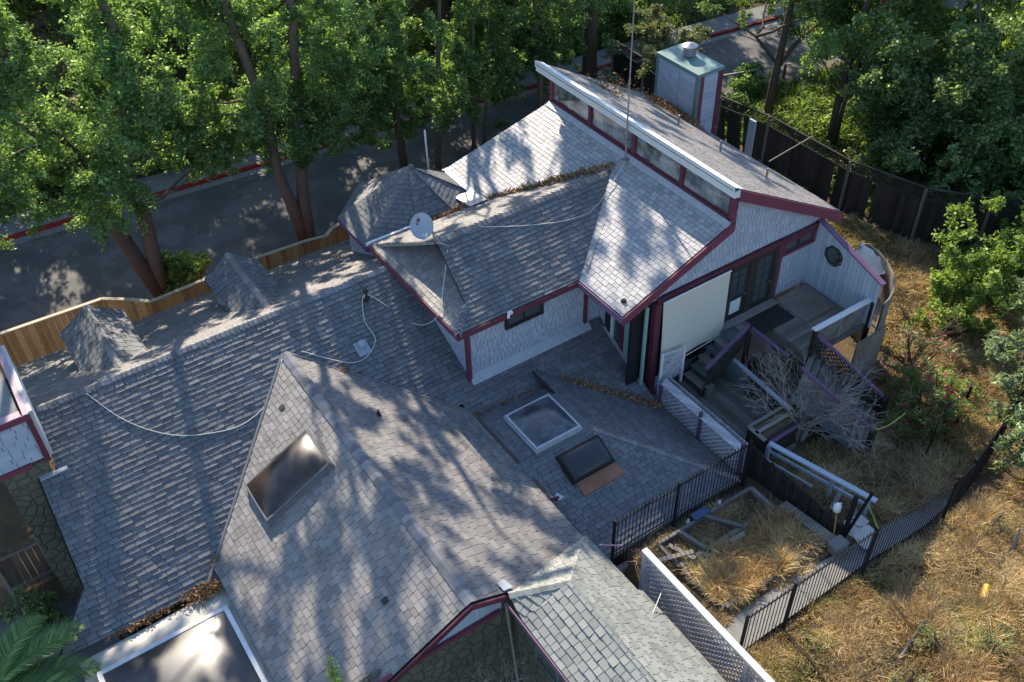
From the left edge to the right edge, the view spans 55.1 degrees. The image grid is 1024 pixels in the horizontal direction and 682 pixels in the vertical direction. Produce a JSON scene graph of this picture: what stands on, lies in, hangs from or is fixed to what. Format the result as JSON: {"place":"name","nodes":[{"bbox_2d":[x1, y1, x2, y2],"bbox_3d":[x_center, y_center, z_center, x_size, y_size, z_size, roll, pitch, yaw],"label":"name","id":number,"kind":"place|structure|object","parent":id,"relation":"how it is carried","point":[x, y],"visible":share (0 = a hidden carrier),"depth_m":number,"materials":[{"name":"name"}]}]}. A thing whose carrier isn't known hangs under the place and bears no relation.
{"place":"outdoors","nodes":[
{"label":"outdoors","id":0,"kind":"place"},
{"bbox_2d":[4,347,65,391],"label":"verge","id":1,"kind":"structure","parent":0,"point":[9,386],"depth_m":34.85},
{"bbox_2d":[0,223,349,377],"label":"cedar fence","id":2,"kind":"object","parent":1,"relation":"on","point":[11,341],"visible":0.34,"depth_m":35.41,"materials":[{"name":"wood"}]},
{"bbox_2d":[0,596,120,681],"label":"driveway","id":3,"kind":"structure","parent":0,"point":[68,606],"depth_m":26.85,"materials":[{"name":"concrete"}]},
{"bbox_2d":[0,613,100,681],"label":"palm","id":4,"kind":"object","parent":3,"relation":"on","point":[18,653],"visible":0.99,"depth_m":22.26,"materials":[{"name":"green plant"}]},
{"bbox_2d":[0,2,796,237],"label":"pavement","id":5,"kind":"structure","parent":0,"point":[160,181],"depth_m":47.51,"materials":[{"name":"concrete"}]},
{"bbox_2d":[622,0,768,41],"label":"street railing","id":6,"kind":"object","parent":5,"relation":"on","point":[670,14],"visible":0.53,"depth_m":55.17,"materials":[{"name":"black metal"}]},
{"bbox_2d":[0,0,987,350],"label":"road","id":7,"kind":"structure","parent":0,"point":[256,222],"depth_m":42.39,"materials":[{"name":"asphalt"}]},
{"bbox_2d":[0,11,796,241],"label":"kerb","id":8,"kind":"structure","parent":7,"relation":"on","point":[182,187],"depth_m":45.15,"materials":[{"name":"concrete"}]},
{"bbox_2d":[1,21,798,381],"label":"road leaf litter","id":9,"kind":"object","parent":7,"relation":"on","point":[243,183],"visible":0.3,"depth_m":43.59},
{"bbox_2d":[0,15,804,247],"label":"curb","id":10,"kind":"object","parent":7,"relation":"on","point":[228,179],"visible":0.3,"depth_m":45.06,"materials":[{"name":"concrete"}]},
{"bbox_2d":[273,0,533,169],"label":"street tree","id":11,"kind":"object","parent":7,"relation":"on","point":[466,82],"visible":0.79,"depth_m":41.36,"materials":[{"name":"green plant"}]},
{"bbox_2d":[461,0,611,108],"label":"street tree","id":12,"kind":"object","parent":7,"relation":"on","point":[549,38],"visible":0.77,"depth_m":44.57,"materials":[{"name":"green plant"}]},
{"bbox_2d":[0,0,1023,681],"bbox_3d":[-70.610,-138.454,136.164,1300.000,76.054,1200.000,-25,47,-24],"label":"ground","id":13,"kind":"structure","parent":0,"point":[14,528],"depth_m":29.84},
{"bbox_2d":[0,0,36,85],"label":"woodland tree","id":14,"kind":"object","parent":13,"relation":"on","point":[19,12],"visible":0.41,"depth_m":44.50,"materials":[{"name":"green plant"}]},
{"bbox_2d":[0,535,56,596],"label":"side gate","id":15,"kind":"structure","parent":13,"relation":"on","point":[26,546],"depth_m":27.68,"materials":[{"name":"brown wood"}]},
{"bbox_2d":[0,584,65,633],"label":"bush","id":16,"kind":"object","parent":13,"relation":"on","point":[34,603],"visible":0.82,"depth_m":26.82,"materials":[{"name":"green plant"}]},
{"bbox_2d":[0,122,65,207],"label":"understory bush","id":17,"kind":"object","parent":13,"relation":"on","point":[42,188],"visible":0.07,"depth_m":43.48,"materials":[{"name":"green plant"}]},
{"bbox_2d":[19,119,108,186],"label":"understory bush","id":18,"kind":"object","parent":13,"relation":"on","point":[54,178],"visible":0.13,"depth_m":43.04,"materials":[{"name":"green plant"}]},
{"bbox_2d":[26,0,127,93],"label":"woodland tree","id":19,"kind":"object","parent":13,"relation":"on","point":[53,22],"visible":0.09,"depth_m":46.43,"materials":[{"name":"green plant"}]},
{"bbox_2d":[46,0,186,100],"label":"woodland tree","id":20,"kind":"object","parent":13,"relation":"on","point":[69,37],"visible":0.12,"depth_m":44.12,"materials":[{"name":"green plant"}]},
{"bbox_2d":[0,0,241,301],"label":"street tree","id":21,"kind":"object","parent":13,"relation":"on","point":[120,149],"visible":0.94,"depth_m":32.56,"materials":[{"name":"green plant"}]},
{"bbox_2d":[158,247,213,294],"bbox_3d":[-12.692,-2.592,37.968,2.325,2.201,2.040,-25,47,-24],"label":"bright bush","id":22,"kind":"object","parent":13,"relation":"on","point":[189,269],"visible":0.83,"depth_m":37.50,"materials":[{"name":"green plant"}]},
{"bbox_2d":[208,69,261,144],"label":"understory bush","id":23,"kind":"object","parent":13,"relation":"on","point":[226,93],"visible":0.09,"depth_m":45.43,"materials":[{"name":"green plant"}]},
{"bbox_2d":[207,0,311,77],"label":"woodland tree","id":24,"kind":"object","parent":13,"relation":"on","point":[268,50],"visible":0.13,"depth_m":46.02,"materials":[{"name":"green plant"}]},
{"bbox_2d":[149,0,399,240],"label":"street tree","id":25,"kind":"object","parent":13,"relation":"on","point":[283,88],"visible":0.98,"depth_m":36.25,"materials":[{"name":"green plant"}]},
{"bbox_2d":[1,0,751,217],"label":"ground cover","id":26,"kind":"object","parent":13,"relation":"on","point":[681,7],"visible":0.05,"depth_m":55.21,"materials":[{"name":"green plant"}]},
{"bbox_2d":[379,22,431,71],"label":"understory bush","id":27,"kind":"object","parent":13,"relation":"on","point":[411,48],"visible":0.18,"depth_m":48.81,"materials":[{"name":"green plant"}]},
{"bbox_2d":[0,42,842,681],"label":"house","id":28,"kind":"structure","parent":13,"relation":"on","point":[378,518],"depth_m":26.95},
{"bbox_2d":[102,554,260,655],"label":"valley leaf litter","id":29,"kind":"object","parent":28,"relation":"on","point":[211,587],"visible":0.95,"depth_m":24.46,"materials":[{"name":"plant"}]},
{"bbox_2d":[26,227,601,556],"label":"roof needles","id":30,"kind":"object","parent":28,"relation":"on","point":[213,297],"visible":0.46,"depth_m":32.25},
{"bbox_2d":[322,648,345,681],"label":"green sprig","id":31,"kind":"object","parent":28,"relation":"on","point":[333,673],"visible":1,"depth_m":21.22,"materials":[{"name":"green plant"}]},
{"bbox_2d":[410,212,446,245],"bbox_3d":[-2.298,-3.018,27.796,0.979,1.160,0.820,-25,47,-24],"label":"satellite dish","id":32,"kind":"object","parent":28,"relation":"attached to","point":[421,225],"visible":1,"depth_m":27.68,"materials":[{"name":"white paint"}]},
{"bbox_2d":[340,364,662,416],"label":"gutter leaf litter","id":33,"kind":"object","parent":28,"relation":"on","point":[634,397],"visible":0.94,"depth_m":29.70,"materials":[{"name":"plant"}]},
{"bbox_2d":[430,160,616,220],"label":"roof leaf litter","id":34,"kind":"object","parent":28,"relation":"on","point":[564,177],"visible":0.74,"depth_m":31.51,"materials":[{"name":"plant"}]},
{"bbox_2d":[505,303,543,330],"bbox_3d":[0.356,-0.814,28.678,1.350,0.610,0.110,-25,47,-24],"label":"window","id":35,"kind":"structure","parent":28,"relation":"in","point":[538,310],"depth_m":28.79,"materials":[{"name":"black glass"}]},
{"bbox_2d":[553,82,587,122],"bbox_3d":[1.977,-7.989,32.735,0.050,0.710,2.020,-25,47,-24],"label":"window","id":36,"kind":"structure","parent":28,"relation":"in","point":[571,102],"depth_m":32.79,"materials":[{"name":"clear glass"}]},
{"bbox_2d":[591,107,631,150],"bbox_3d":[3.206,-6.794,31.357,0.050,0.710,2.100,-25,47,-24],"label":"window","id":37,"kind":"structure","parent":28,"relation":"in","point":[601,122],"depth_m":31.46,"materials":[{"name":"clear glass"}]},
{"bbox_2d":[622,0,634,161],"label":"radio mast","id":38,"kind":"object","parent":28,"relation":"on","point":[626,140],"visible":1,"depth_m":29.64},
{"bbox_2d":[562,67,719,139],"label":"shed roof leaf litter","id":39,"kind":"object","parent":28,"relation":"on","point":[674,109],"visible":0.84,"depth_m":35.13,"materials":[{"name":"plant"}]},
{"bbox_2d":[635,136,679,181],"bbox_3d":[4.458,-5.577,29.953,0.050,0.710,2.100,-25,47,-24],"label":"window","id":40,"kind":"structure","parent":28,"relation":"in","point":[667,165],"depth_m":29.99,"materials":[{"name":"clear glass"}]},
{"bbox_2d":[660,270,731,367],"bbox_3d":[5.515,-0.617,29.606,2.622,2.604,0.176,-26,47,-24],"label":"roller shade","id":41,"kind":"object","parent":28,"relation":"attached to","point":[693,317],"visible":0.98,"depth_m":29.51,"materials":[{"name":"fabric"}]},
{"bbox_2d":[682,167,729,215],"bbox_3d":[5.676,-4.392,28.587,0.050,0.710,1.980,-25,47,-24],"label":"window","id":42,"kind":"structure","parent":28,"relation":"in","point":[699,186],"depth_m":28.63,"materials":[{"name":"clear glass"}]},
{"bbox_2d":[725,264,749,321],"bbox_3d":[6.972,-1.484,30.452,0.770,2.030,0.130,-25,47,-24],"label":"door","id":43,"kind":"structure","parent":28,"relation":"in","point":[737,290],"depth_m":30.46,"materials":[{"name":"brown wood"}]},
{"bbox_2d":[749,252,774,308],"bbox_3d":[7.849,-1.878,30.860,0.800,2.030,0.090,-25,47,-24],"label":"door","id":44,"kind":"structure","parent":28,"relation":"in","point":[761,281],"depth_m":30.88,"materials":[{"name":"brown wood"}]},
{"bbox_2d":[783,228,817,256],"bbox_3d":[9.028,-3.125,30.847,1.430,0.550,0.110,-25,47,-24],"label":"window","id":45,"kind":"structure","parent":28,"relation":"in","point":[808,238],"depth_m":30.89,"materials":[{"name":"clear glass"}]},
{"bbox_2d":[466,0,599,78],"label":"street tree","id":46,"kind":"object","parent":13,"relation":"on","point":[589,62],"visible":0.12,"depth_m":49.80,"materials":[{"name":"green plant"}]},
{"bbox_2d":[574,0,639,49],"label":"understory bush","id":47,"kind":"object","parent":13,"relation":"on","point":[610,21],"visible":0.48,"depth_m":53.16,"materials":[{"name":"green plant"}]},
{"bbox_2d":[616,561,628,574],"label":"retaining wall","id":48,"kind":"structure","parent":13,"relation":"on","point":[622,567],"depth_m":26.25,"materials":[{"name":"concrete"}]},
{"bbox_2d":[610,439,752,565],"bbox_3d":[4.588,4.455,26.496,4.790,2.250,0.064,-25,47,-24],"label":"iron fence","id":49,"kind":"object","parent":48,"relation":"on","point":[679,485],"visible":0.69,"depth_m":26.26,"materials":[{"name":"metal"}]},
{"bbox_2d":[607,0,679,24],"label":"understory bush","id":50,"kind":"object","parent":13,"relation":"on","point":[648,3],"visible":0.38,"depth_m":53.71,"materials":[{"name":"green plant"}]},
{"bbox_2d":[600,3,713,87],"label":"olive bush","id":51,"kind":"object","parent":13,"relation":"on","point":[649,47],"visible":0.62,"depth_m":48.33,"materials":[{"name":"green plant"}]},
{"bbox_2d":[657,376,747,477],"bbox_3d":[5.599,2.429,28.919,0.390,1.550,3.540,-25,47,-24],"label":"lattice fence","id":52,"kind":"object","parent":13,"relation":"on","point":[690,408],"visible":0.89,"depth_m":28.85,"materials":[{"name":"grey wood"}]},
{"bbox_2d":[657,346,685,394],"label":"lattice gate","id":53,"kind":"structure","parent":52,"relation":"attached to","point":[664,361],"depth_m":29.84,"materials":[{"name":"white paint"}]},
{"bbox_2d":[628,484,779,584],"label":"bed weeds","id":54,"kind":"object","parent":13,"relation":"on","point":[733,510],"visible":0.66,"depth_m":26.64,"materials":[{"name":"brown plant"}]},
{"bbox_2d":[638,548,774,681],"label":"lattice screen","id":55,"kind":"object","parent":13,"relation":"on","point":[648,555],"visible":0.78,"depth_m":23.23,"materials":[{"name":"white paint"}]},
{"bbox_2d":[657,486,774,572],"bbox_3d":[5.565,5.061,26.667,3.505,0.367,0.985,-25,47,-24],"label":"garden bed","id":56,"kind":"object","parent":13,"relation":"on","point":[757,495],"visible":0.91,"depth_m":26.57,"materials":[{"name":"grey wood"}]},
{"bbox_2d":[653,369,795,472],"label":"deck","id":57,"kind":"structure","parent":13,"relation":"on","point":[729,409],"depth_m":30.35,"materials":[{"name":"grey wood"}]},
{"bbox_2d":[682,323,751,398],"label":"steps","id":58,"kind":"structure","parent":57,"relation":"on","point":[739,340],"depth_m":30.54,"materials":[{"name":"grey wood"}]},
{"bbox_2d":[732,358,791,414],"bbox_3d":[7.526,1.617,30.132,0.142,1.050,2.706,-22,46,-21],"label":"planter fence","id":59,"kind":"object","parent":57,"relation":"on","point":[746,371],"visible":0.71,"depth_m":29.90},
{"bbox_2d":[745,405,799,456],"bbox_3d":[7.617,2.901,29.021,1.490,1.415,0.710,-25,47,-24],"label":"planter box","id":60,"kind":"object","parent":57,"relation":"on","point":[760,433],"visible":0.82,"depth_m":28.58,"materials":[{"name":"grey wood"}]},
{"bbox_2d":[721,89,749,114],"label":"bush","id":61,"kind":"object","parent":13,"relation":"on","point":[737,96],"visible":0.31,"depth_m":47.06,"materials":[{"name":"green plant"}]},
{"bbox_2d":[710,344,777,411],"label":"pit wall","id":62,"kind":"structure","parent":13,"relation":"on","point":[732,372],"depth_m":30.64,"materials":[{"name":"grey wood"}]},
{"bbox_2d":[744,118,756,156],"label":"timber post","id":63,"kind":"object","parent":13,"relation":"on","point":[751,130],"visible":0.64,"depth_m":41.47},
{"bbox_2d":[676,505,829,610],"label":"dry grass","id":64,"kind":"structure","parent":13,"relation":"on","point":[700,565],"depth_m":25.53,"materials":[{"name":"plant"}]},
{"bbox_2d":[698,501,828,603],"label":"rusty weeds","id":65,"kind":"object","parent":64,"relation":"in","point":[784,560],"visible":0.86,"depth_m":25.58,"materials":[{"name":"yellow plant"}]},
{"bbox_2d":[778,501,835,542],"bbox_3d":[7.984,4.906,26.450,0.320,0.280,1.810,-27,48,-25],"label":"bench plank","id":66,"kind":"object","parent":64,"relation":"on","point":[811,522],"visible":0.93,"depth_m":26.39,"materials":[{"name":"grey wood"}]},
{"bbox_2d":[726,61,785,97],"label":"bush","id":67,"kind":"object","parent":13,"relation":"on","point":[747,83],"visible":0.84,"depth_m":48.51,"materials":[{"name":"green plant"}]},
{"bbox_2d":[700,528,854,633],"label":"path edge grass","id":68,"kind":"structure","parent":13,"relation":"on","point":[722,617],"depth_m":24.98,"materials":[{"name":"plant"}]},
{"bbox_2d":[694,0,869,116],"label":"oak tree","id":69,"kind":"object","parent":13,"relation":"on","point":[787,22],"visible":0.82,"depth_m":44.27,"materials":[{"name":"green plant"}]},
{"bbox_2d":[743,445,843,535],"bbox_3d":[7.753,4.186,27.059,0.102,1.331,3.327,-30,49,-28],"label":"plank fence","id":70,"kind":"object","parent":13,"relation":"on","point":[762,470],"visible":0.75,"depth_m":27.16,"materials":[{"name":"brown wood"}]},
{"bbox_2d":[723,218,885,409],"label":"deck","id":71,"kind":"structure","parent":13,"relation":"on","point":[827,301],"depth_m":30.84,"materials":[{"name":"grey wood"}]},
{"bbox_2d":[745,304,794,333],"bbox_3d":[8.171,-0.717,31.117,1.400,0.018,0.850,-25,47,-24],"label":"door mat","id":72,"kind":"object","parent":71,"relation":"on","point":[769,319],"depth_m":31.08,"materials":[{"name":"black rubber"}]},
{"bbox_2d":[824,246,842,266],"bbox_3d":[10.117,-2.665,30.886,0.070,0.666,0.668,-25,47,-24],"label":"octagon window","id":73,"kind":"structure","parent":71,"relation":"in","point":[831,252],"depth_m":30.92,"materials":[{"name":"black glass"}]},
{"bbox_2d":[726,343,891,466],"bbox_3d":[8.935,1.933,29.529,4.707,3.775,5.200,-25,47,-24],"label":"bare tree","id":74,"kind":"object","parent":13,"relation":"on","point":[800,436],"visible":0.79,"depth_m":29.27,"materials":[{"name":"grey plant"}]},
{"bbox_2d":[742,321,889,453],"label":"garden steps","id":75,"kind":"structure","parent":13,"relation":"on","point":[807,384],"depth_m":29.72,"materials":[{"name":"grey wood"}]},
{"bbox_2d":[611,41,1023,253],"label":"hill fence","id":76,"kind":"object","parent":13,"relation":"on","point":[905,213],"visible":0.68,"depth_m":39.48,"materials":[{"name":"brown wood"}]},
{"bbox_2d":[765,441,877,515],"bbox_3d":[8.588,4.014,27.624,3.291,1.126,0.228,29,50,30],"label":"guard rail","id":77,"kind":"object","parent":13,"relation":"on","point":[823,472],"visible":0.74,"depth_m":27.48,"materials":[{"name":"metal"}]},
{"bbox_2d":[796,624,850,663],"bbox_3d":[7.268,7.136,23.025,1.257,0.845,0.889,13,44,16],"label":"tall weed","id":78,"kind":"object","parent":13,"relation":"on","point":[810,643],"visible":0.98,"depth_m":23.03,"materials":[{"name":"green plant"}]},
{"bbox_2d":[826,535,848,556],"bbox_3d":[8.536,5.386,25.739,0.500,0.400,0.370,-25,47,-24],"label":"concrete block","id":79,"kind":"object","parent":13,"relation":"on","point":[837,545],"depth_m":25.59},
{"bbox_2d":[737,464,974,663],"bbox_3d":[8.947,5.438,24.745,8.845,2.837,0.240,-27,47,-25],"label":"iron fence","id":80,"kind":"object","parent":13,"relation":"on","point":[953,498],"visible":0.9,"depth_m":24.18,"materials":[{"name":"metal"}]},
{"bbox_2d":[841,490,874,537],"bbox_3d":[9.023,4.600,25.697,0.530,2.070,0.130,-6,42,-5],"label":"gate post","id":81,"kind":"object","parent":13,"relation":"on","point":[847,528],"visible":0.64,"depth_m":25.54,"materials":[{"name":"black metal"}]},
{"bbox_2d":[718,331,1023,681],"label":"dry grass","id":82,"kind":"structure","parent":13,"relation":"on","point":[1007,572],"depth_m":25.26,"materials":[{"name":"plant"}]},
{"bbox_2d":[846,244,895,391],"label":"curved balcony","id":83,"kind":"structure","parent":13,"relation":"on","point":[868,347],"depth_m":31.21,"materials":[{"name":"grey wood"}]},
{"bbox_2d":[857,242,884,274],"bbox_3d":[11.404,-2.367,31.811,1.400,0.619,1.500,-25,47,-24],"label":"tarp","id":84,"kind":"object","parent":83,"relation":"on","point":[870,257],"visible":0.3,"depth_m":32.11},
{"bbox_2d":[724,10,1020,249],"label":"ground cover","id":85,"kind":"object","parent":13,"relation":"on","point":[850,136],"visible":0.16,"depth_m":45.85,"materials":[{"name":"green plant"}]},
{"bbox_2d":[794,0,994,144],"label":"oak tree","id":86,"kind":"object","parent":13,"relation":"on","point":[857,42],"visible":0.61,"depth_m":41.93,"materials":[{"name":"green plant"}]},
{"bbox_2d":[845,290,967,366],"bbox_3d":[13.122,-0.390,33.060,4.035,2.348,2.460,-3,42,-1],"label":"bare shrub","id":87,"kind":"object","parent":13,"relation":"on","point":[911,326],"visible":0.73,"depth_m":32.96,"materials":[{"name":"plant"}]},
{"bbox_2d":[886,659,931,681],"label":"tall weed","id":88,"kind":"object","parent":13,"relation":"on","point":[910,677],"visible":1,"depth_m":22.07,"materials":[{"name":"green plant"}]},
{"bbox_2d":[805,0,1021,93],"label":"oak tree","id":89,"kind":"object","parent":13,"relation":"on","point":[971,16],"visible":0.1,"depth_m":43.73,"materials":[{"name":"green plant"}]},
{"bbox_2d":[817,494,1023,681],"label":"rusty weeds","id":90,"kind":"object","parent":13,"relation":"on","point":[967,522],"visible":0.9,"depth_m":23.73,"materials":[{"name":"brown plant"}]},
{"bbox_2d":[875,325,969,383],"bbox_3d":[13.360,0.516,32.510,2.863,1.821,2.878,26,49,27],"label":"oleander","id":91,"kind":"object","parent":13,"relation":"on","point":[908,329],"visible":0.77,"depth_m":32.42,"materials":[{"name":"green plant"}]},
{"bbox_2d":[829,16,1023,191],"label":"oak tree","id":92,"kind":"object","parent":13,"relation":"on","point":[869,81],"visible":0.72,"depth_m":38.48,"materials":[{"name":"green plant"}]},
{"bbox_2d":[873,355,984,446],"bbox_3d":[12.941,1.700,30.520,3.107,2.713,3.747,23,48,25],"label":"oleander","id":93,"kind":"object","parent":13,"relation":"on","point":[929,416],"visible":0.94,"depth_m":30.20,"materials":[{"name":"green plant"}]},
{"bbox_2d":[913,620,949,656],"bbox_3d":[9.732,6.990,22.835,0.790,0.797,0.975,14,44,17],"label":"tall weed","id":94,"kind":"object","parent":13,"relation":"on","point":[932,639],"visible":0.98,"depth_m":22.79,"materials":[{"name":"green plant"}]},
{"bbox_2d":[856,0,1023,170],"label":"oak tree","id":95,"kind":"object","parent":13,"relation":"on","point":[912,95],"visible":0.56,"depth_m":38.10,"materials":[{"name":"green plant"}]},
{"bbox_2d":[902,279,985,333],"bbox_3d":[15.114,-1.047,34.452,2.614,2.047,2.392,10,43,13],"label":"yellow bush","id":96,"kind":"object","parent":13,"relation":"on","point":[941,303],"visible":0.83,"depth_m":34.16,"materials":[{"name":"green plant"}]},
{"bbox_2d":[925,386,972,454],"bbox_3d":[13.197,2.552,29.989,0.218,2.129,2.403,32,52,32],"label":"iron fence","id":97,"kind":"object","parent":13,"relation":"on","point":[968,392],"visible":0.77,"depth_m":30.00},
{"bbox_2d":[921,142,1023,227],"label":"green bush","id":98,"kind":"object","parent":13,"relation":"on","point":[980,166],"visible":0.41,"depth_m":37.54,"materials":[{"name":"green plant"}]},
{"bbox_2d":[925,189,1023,339],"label":"green bush","id":99,"kind":"object","parent":13,"relation":"on","point":[980,261],"visible":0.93,"depth_m":34.07,"materials":[{"name":"green plant"}]},
{"bbox_2d":[939,0,1023,69],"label":"oak tree","id":100,"kind":"object","parent":13,"relation":"on","point":[982,13],"visible":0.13,"depth_m":42.28,"materials":[{"name":"green plant"}]},
{"bbox_2d":[955,75,1023,223],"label":"oak tree","id":101,"kind":"object","parent":13,"relation":"on","point":[1001,94],"visible":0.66,"depth_m":36.72,"materials":[{"name":"green plant"}]},
{"bbox_2d":[956,390,1023,504],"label":"iron fence","id":102,"kind":"object","parent":13,"relation":"on","point":[980,461],"visible":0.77,"depth_m":28.07,"materials":[{"name":"metal"}]},
{"bbox_2d":[958,30,1023,123],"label":"oak tree","id":103,"kind":"object","parent":13,"relation":"on","point":[1006,44],"visible":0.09,"depth_m":41.16,"materials":[{"name":"green plant"}]},
{"bbox_2d":[969,621,1020,655],"bbox_3d":[11.120,6.936,22.670,0.849,0.768,0.992,-25,47,-24],"label":"tall weed","id":104,"kind":"object","parent":13,"relation":"on","point":[991,639],"visible":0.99,"depth_m":22.67,"materials":[{"name":"green plant"}]},
{"bbox_2d":[981,276,1023,415],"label":"grey tree","id":105,"kind":"object","parent":13,"relation":"on","point":[997,346],"visible":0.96,"depth_m":30.12,"materials":[{"name":"green plant"}]},
{"bbox_2d":[981,377,1023,482],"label":"grey tree","id":106,"kind":"object","parent":13,"relation":"on","point":[1016,419],"visible":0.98,"depth_m":28.06,"materials":[{"name":"green plant"}]},
{"bbox_2d":[706,491,950,655],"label":"path","id":107,"kind":"structure","parent":0,"point":[735,630],"depth_m":24.82,"materials":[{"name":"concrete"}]},
{"bbox_2d":[757,160,1023,408],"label":"slope grass","id":108,"kind":"structure","parent":0,"point":[917,279],"depth_m":35.84,"materials":[{"name":"plant"}]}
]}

